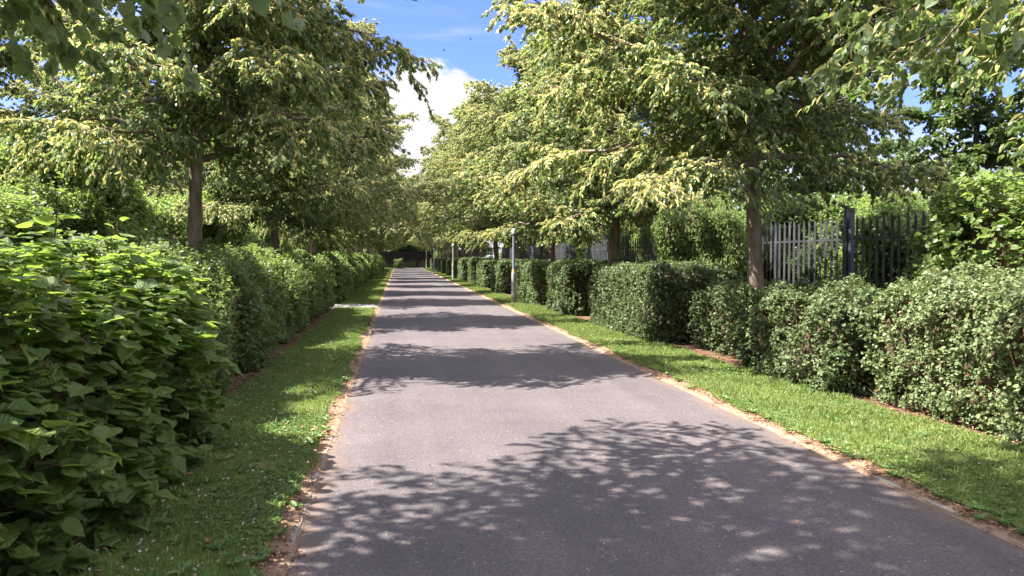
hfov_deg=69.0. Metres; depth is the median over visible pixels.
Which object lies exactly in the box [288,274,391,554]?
kerb
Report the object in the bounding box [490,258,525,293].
hedge
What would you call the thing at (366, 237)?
lime tree
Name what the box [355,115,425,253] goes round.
lime tree
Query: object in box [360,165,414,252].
lime tree
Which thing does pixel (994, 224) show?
bush
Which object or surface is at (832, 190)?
woodland tree
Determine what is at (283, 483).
clover
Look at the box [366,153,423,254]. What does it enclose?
lime tree
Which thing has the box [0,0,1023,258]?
sky
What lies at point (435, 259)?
hedge
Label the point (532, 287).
hedge
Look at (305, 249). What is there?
bush
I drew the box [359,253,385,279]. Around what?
hedge
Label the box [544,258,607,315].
hedge
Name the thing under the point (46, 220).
sapling
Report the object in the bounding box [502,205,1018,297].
palisade fence
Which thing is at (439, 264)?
hedge
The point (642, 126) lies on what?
woodland tree
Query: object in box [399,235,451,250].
lime tree
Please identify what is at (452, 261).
lamp post
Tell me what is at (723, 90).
lime tree
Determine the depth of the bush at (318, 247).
48.95 m
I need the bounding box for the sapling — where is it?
[0,203,136,342]
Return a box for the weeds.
[50,295,1023,575]
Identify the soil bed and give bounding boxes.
[0,277,373,574]
[466,280,1023,445]
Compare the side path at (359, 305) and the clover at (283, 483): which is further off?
the side path at (359, 305)
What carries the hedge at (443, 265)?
on the soil bed at (729, 359)
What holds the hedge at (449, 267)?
on the soil bed at (729, 359)
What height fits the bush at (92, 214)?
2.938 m
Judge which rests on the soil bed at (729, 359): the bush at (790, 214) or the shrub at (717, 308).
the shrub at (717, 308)
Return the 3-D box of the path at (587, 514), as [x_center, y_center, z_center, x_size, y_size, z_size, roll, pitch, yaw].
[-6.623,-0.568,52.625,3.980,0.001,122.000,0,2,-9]
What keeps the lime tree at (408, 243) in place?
on the soil bed at (14, 509)
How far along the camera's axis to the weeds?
5.51 m
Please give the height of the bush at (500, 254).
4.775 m
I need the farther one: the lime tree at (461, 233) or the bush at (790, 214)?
the lime tree at (461, 233)
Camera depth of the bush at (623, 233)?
35.62 m
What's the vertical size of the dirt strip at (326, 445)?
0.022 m
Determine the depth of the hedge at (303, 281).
14.56 m
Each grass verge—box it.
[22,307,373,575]
[432,272,1023,528]
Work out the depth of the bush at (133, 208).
12.95 m
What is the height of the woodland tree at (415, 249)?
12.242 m
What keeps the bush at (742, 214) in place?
on the ground
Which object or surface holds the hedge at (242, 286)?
on the soil bed at (14, 509)
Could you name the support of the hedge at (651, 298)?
on the soil bed at (729, 359)
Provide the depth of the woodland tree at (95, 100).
31.93 m
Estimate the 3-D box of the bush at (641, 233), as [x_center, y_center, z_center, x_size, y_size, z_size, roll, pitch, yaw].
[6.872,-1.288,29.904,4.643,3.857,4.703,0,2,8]
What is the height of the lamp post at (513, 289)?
2.600 m
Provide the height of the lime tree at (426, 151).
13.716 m
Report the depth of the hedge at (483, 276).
38.32 m
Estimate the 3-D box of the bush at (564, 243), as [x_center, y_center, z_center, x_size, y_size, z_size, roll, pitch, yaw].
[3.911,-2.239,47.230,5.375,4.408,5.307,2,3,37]
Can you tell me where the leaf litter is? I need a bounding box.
[16,279,1023,575]
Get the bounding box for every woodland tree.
[59,76,158,187]
[387,241,424,250]
[404,244,450,254]
[406,174,418,188]
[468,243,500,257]
[609,121,645,169]
[678,74,883,208]
[729,21,936,207]
[797,1,1023,206]
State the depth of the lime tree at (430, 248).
94.69 m
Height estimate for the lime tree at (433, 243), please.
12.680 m
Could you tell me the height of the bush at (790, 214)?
3.489 m
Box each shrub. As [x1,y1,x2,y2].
[0,219,243,575]
[685,278,793,357]
[731,273,909,395]
[853,256,1023,446]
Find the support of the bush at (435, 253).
on the soil bed at (729, 359)
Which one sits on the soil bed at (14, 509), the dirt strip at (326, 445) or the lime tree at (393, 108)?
the lime tree at (393, 108)
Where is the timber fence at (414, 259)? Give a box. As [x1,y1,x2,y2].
[378,251,483,267]
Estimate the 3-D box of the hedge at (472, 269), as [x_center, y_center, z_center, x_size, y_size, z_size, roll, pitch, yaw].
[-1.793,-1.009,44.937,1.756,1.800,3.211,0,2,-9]
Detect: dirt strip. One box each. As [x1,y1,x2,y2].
[251,268,393,575]
[422,268,1023,548]
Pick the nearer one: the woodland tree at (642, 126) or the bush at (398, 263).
the woodland tree at (642, 126)
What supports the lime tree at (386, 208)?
on the soil bed at (14, 509)
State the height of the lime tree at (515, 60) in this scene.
10.226 m
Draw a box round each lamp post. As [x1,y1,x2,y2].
[433,248,434,271]
[452,244,453,278]
[511,229,515,302]
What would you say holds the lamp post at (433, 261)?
on the grass verge at (872, 459)
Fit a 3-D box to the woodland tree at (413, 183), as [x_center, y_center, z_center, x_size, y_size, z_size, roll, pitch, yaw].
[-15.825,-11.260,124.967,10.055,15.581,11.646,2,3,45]
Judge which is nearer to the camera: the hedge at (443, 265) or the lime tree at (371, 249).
the hedge at (443, 265)
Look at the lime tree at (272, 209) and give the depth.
17.48 m
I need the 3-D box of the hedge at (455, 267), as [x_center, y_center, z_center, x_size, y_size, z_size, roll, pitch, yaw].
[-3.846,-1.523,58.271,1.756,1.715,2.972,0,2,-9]
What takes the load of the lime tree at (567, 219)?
on the soil bed at (729, 359)
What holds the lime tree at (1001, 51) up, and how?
on the soil bed at (729, 359)
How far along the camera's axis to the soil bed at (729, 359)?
8.57 m
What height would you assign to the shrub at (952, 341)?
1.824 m
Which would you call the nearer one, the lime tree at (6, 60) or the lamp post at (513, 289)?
the lime tree at (6, 60)
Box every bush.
[0,113,186,249]
[0,169,120,245]
[0,187,69,253]
[142,188,241,249]
[150,194,250,248]
[243,222,295,253]
[286,228,309,251]
[308,238,326,251]
[393,258,403,268]
[434,248,458,257]
[499,239,537,258]
[529,234,578,259]
[590,221,638,261]
[629,212,674,263]
[650,192,747,284]
[736,200,800,281]
[743,192,866,286]
[816,189,1013,292]
[900,166,1023,288]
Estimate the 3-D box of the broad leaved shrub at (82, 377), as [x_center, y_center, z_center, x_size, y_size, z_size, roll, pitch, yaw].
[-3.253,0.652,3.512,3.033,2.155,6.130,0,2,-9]
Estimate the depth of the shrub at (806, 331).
9.08 m
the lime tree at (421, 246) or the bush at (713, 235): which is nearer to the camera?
the bush at (713, 235)
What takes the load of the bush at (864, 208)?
on the ground
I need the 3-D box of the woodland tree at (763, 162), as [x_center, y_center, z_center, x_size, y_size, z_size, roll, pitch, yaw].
[11.672,-4.888,33.446,9.845,10.340,8.187,0,2,-9]
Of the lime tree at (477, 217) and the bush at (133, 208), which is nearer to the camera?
the bush at (133, 208)
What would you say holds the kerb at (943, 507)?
on the ground
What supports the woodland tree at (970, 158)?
on the ground
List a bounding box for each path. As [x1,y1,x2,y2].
[286,268,1023,575]
[333,304,377,307]
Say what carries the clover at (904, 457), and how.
on the grass verge at (872, 459)
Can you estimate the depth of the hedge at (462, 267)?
51.03 m
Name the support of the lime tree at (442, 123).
on the soil bed at (729, 359)
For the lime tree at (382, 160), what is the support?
on the soil bed at (14, 509)
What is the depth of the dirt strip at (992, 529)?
6.15 m
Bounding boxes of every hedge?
[0,230,289,451]
[228,242,323,347]
[280,247,336,318]
[305,249,361,301]
[335,250,371,287]
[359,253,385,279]
[430,257,440,268]
[434,257,443,270]
[437,258,451,271]
[441,258,447,273]
[446,259,451,275]
[451,258,458,277]
[457,257,471,280]
[467,257,493,283]
[476,259,498,287]
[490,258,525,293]
[515,258,567,305]
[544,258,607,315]
[587,259,739,343]
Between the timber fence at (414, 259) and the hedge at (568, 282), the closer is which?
the hedge at (568, 282)
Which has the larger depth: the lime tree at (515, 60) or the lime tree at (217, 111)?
the lime tree at (515, 60)
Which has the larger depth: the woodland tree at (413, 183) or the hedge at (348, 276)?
the woodland tree at (413, 183)
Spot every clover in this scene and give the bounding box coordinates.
[23,316,1002,575]
[585,336,1023,512]
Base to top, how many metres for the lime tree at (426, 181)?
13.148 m
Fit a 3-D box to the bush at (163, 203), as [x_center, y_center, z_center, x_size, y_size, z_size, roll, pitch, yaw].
[-8.070,-0.577,16.475,4.201,3.489,4.255,1,3,22]
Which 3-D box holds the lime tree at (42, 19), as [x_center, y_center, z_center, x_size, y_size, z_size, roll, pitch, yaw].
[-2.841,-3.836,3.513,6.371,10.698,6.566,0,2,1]
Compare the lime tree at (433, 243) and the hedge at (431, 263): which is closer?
the lime tree at (433, 243)
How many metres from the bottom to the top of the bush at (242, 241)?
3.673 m
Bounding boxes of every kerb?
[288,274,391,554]
[439,276,1023,544]
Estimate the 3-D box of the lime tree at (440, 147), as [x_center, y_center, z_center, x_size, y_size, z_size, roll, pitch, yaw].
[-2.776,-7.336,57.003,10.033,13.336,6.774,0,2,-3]
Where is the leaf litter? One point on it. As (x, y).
(684, 385)
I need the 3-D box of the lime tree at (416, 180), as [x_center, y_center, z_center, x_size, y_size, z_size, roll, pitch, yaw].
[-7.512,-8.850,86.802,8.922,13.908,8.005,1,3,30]
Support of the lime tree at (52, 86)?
on the ground
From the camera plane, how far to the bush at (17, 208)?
7.78 m
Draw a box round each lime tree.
[0,0,80,150]
[0,0,416,92]
[0,0,444,254]
[0,5,222,198]
[134,0,422,255]
[206,28,415,256]
[262,95,439,254]
[317,116,429,247]
[349,68,422,252]
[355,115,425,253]
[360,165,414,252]
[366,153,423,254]
[370,216,409,253]
[376,237,412,253]
[398,174,467,257]
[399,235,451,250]
[400,121,488,257]
[401,158,491,257]
[401,182,465,257]
[403,80,607,258]
[404,89,529,257]
[410,101,576,259]
[411,109,471,257]
[413,150,449,257]
[427,0,787,265]
[448,29,655,260]
[480,0,1018,339]
[765,0,1023,179]
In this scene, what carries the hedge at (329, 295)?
on the soil bed at (14, 509)
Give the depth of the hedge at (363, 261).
41.07 m
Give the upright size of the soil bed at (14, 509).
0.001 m
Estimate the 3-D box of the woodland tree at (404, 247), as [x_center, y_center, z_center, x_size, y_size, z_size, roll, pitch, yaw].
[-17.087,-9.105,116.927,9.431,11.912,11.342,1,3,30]
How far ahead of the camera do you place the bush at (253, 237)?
28.94 m

